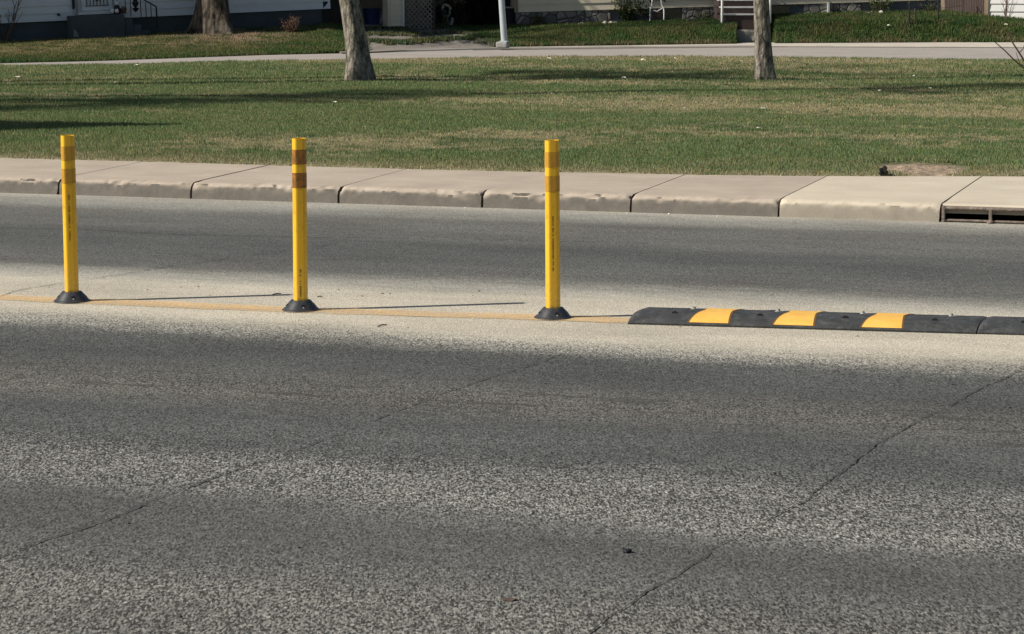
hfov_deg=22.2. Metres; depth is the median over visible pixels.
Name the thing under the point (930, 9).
bush
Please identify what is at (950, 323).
rubber hump
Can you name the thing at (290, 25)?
bare shrub
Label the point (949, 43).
pavement
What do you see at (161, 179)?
sidewalk
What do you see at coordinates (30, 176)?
sidewalk
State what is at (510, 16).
waste bin
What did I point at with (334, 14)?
side door
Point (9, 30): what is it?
bare shrub
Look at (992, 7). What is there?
white house
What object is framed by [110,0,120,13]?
garden figurine
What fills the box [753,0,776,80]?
tree
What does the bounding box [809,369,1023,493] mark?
road crack
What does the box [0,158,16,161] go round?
sidewalk
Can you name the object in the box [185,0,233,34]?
tree
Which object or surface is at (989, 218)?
storm drain
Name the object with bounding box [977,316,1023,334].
rubber hump
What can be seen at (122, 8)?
flower pot
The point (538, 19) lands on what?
bush
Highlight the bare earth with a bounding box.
[879,163,970,175]
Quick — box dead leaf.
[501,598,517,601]
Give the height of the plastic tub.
0.370 m
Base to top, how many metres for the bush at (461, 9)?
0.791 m
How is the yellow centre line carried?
on the road at (670, 427)
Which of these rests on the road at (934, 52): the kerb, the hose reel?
the kerb
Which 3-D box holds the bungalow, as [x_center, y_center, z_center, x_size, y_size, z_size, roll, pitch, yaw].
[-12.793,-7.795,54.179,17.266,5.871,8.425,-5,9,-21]
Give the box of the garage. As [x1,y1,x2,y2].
[322,0,509,53]
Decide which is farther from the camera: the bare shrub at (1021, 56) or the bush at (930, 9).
the bush at (930, 9)
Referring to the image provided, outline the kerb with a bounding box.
[340,45,1023,52]
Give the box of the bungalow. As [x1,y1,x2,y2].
[0,0,330,61]
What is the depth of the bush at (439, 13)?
55.89 m
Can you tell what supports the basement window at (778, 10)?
in the long house at (564, 11)
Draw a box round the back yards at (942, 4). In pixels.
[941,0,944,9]
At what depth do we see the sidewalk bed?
18.75 m
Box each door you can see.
[81,0,112,10]
[328,0,342,24]
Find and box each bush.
[415,0,453,24]
[437,0,472,25]
[445,7,472,25]
[531,12,548,23]
[611,0,652,20]
[697,11,710,18]
[867,0,892,11]
[919,0,937,10]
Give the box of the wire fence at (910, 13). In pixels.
[908,0,963,24]
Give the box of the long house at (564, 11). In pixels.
[510,0,940,24]
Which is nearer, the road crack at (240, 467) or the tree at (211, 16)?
the road crack at (240, 467)
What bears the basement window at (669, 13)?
in the long house at (564, 11)
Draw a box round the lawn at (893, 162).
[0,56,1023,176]
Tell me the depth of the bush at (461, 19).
56.42 m
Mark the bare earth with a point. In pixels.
(919, 169)
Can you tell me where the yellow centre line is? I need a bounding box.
[0,295,628,321]
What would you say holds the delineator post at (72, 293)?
on the road at (670, 427)
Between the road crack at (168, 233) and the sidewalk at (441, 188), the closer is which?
the road crack at (168, 233)
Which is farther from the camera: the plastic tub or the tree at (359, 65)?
the plastic tub
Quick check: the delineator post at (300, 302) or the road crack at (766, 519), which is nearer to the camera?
the road crack at (766, 519)
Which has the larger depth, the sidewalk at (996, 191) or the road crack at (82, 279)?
the sidewalk at (996, 191)
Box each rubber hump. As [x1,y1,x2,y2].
[627,306,987,333]
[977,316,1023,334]
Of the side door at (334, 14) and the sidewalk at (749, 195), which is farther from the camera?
the side door at (334, 14)
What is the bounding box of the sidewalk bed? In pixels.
[340,191,941,221]
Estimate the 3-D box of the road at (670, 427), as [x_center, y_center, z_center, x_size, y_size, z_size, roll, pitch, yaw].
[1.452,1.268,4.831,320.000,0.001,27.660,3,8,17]
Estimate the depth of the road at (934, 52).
48.77 m
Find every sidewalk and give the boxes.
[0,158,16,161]
[0,158,141,194]
[59,162,267,198]
[192,165,404,202]
[340,169,540,207]
[483,172,684,211]
[632,175,825,216]
[780,176,980,221]
[943,176,1023,214]
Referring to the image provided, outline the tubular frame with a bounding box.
[649,0,665,20]
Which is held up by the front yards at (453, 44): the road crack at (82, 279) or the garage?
the garage
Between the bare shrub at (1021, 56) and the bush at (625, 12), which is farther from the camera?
the bush at (625, 12)
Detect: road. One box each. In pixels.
[0,47,1023,64]
[0,193,1023,633]
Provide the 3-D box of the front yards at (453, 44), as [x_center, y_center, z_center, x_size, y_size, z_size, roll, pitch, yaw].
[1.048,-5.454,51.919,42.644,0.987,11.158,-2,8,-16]
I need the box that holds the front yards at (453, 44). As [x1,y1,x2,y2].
[17,17,1022,62]
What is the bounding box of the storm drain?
[942,205,1023,223]
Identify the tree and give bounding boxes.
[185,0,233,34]
[339,0,375,80]
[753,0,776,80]
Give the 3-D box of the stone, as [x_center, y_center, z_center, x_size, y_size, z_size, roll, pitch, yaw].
[0.372,0.755,8.430,0.028,0.016,0.027,-5,9,-31]
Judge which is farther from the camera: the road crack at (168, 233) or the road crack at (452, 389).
the road crack at (168, 233)
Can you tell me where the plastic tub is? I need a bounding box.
[362,8,380,24]
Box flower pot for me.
[120,6,126,13]
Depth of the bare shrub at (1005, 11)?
54.91 m
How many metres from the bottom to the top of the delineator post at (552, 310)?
0.943 m
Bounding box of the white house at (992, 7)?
[984,0,1023,18]
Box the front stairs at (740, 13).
[713,0,770,29]
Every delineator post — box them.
[54,135,90,303]
[282,138,319,312]
[534,140,571,320]
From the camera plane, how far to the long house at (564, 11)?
55.73 m
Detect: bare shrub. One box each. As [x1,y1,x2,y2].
[0,0,22,40]
[279,13,301,31]
[995,31,1023,68]
[1001,0,1017,19]
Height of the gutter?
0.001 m
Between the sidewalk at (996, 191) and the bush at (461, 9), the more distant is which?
the bush at (461, 9)
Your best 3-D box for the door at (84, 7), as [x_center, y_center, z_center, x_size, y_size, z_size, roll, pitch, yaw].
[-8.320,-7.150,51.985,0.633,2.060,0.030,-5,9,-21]
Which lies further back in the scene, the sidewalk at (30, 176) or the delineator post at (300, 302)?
the sidewalk at (30, 176)
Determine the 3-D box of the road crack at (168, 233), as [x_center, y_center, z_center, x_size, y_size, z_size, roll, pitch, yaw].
[-2.555,-0.586,17.960,2.827,0.001,0.129,2,8,16]
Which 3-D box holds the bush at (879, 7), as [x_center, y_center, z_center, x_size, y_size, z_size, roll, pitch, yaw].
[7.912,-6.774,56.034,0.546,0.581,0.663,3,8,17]
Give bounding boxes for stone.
[623,548,631,552]
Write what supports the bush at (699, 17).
on the front yards at (453, 44)
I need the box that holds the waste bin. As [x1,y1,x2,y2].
[505,6,515,24]
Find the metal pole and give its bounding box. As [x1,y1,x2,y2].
[496,0,509,47]
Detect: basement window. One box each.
[657,9,680,19]
[771,6,789,16]
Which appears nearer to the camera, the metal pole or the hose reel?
the metal pole
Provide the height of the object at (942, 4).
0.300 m
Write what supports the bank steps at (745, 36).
on the front yards at (453, 44)
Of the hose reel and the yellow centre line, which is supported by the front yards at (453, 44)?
the hose reel
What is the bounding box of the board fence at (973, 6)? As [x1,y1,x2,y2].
[945,0,984,13]
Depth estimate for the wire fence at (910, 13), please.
54.27 m
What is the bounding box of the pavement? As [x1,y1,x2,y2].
[392,42,1023,50]
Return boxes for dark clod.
[879,166,887,175]
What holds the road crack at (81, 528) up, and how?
on the road at (670, 427)
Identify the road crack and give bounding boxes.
[2,503,145,555]
[4,265,172,294]
[18,227,292,236]
[144,434,336,502]
[351,354,560,428]
[587,552,710,633]
[711,495,813,548]
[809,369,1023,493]
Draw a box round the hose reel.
[441,4,453,24]
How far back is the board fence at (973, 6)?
55.90 m
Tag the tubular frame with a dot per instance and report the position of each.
(656, 15)
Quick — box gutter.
[481,46,1022,49]
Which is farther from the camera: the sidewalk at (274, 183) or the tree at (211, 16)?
the tree at (211, 16)
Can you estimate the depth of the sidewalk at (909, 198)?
19.10 m
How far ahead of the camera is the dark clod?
20.75 m
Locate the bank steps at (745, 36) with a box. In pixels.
[737,29,753,42]
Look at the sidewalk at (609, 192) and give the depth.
19.66 m
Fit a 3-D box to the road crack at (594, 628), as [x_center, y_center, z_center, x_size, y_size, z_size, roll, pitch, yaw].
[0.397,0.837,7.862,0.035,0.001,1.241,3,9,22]
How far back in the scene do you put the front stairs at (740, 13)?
54.75 m

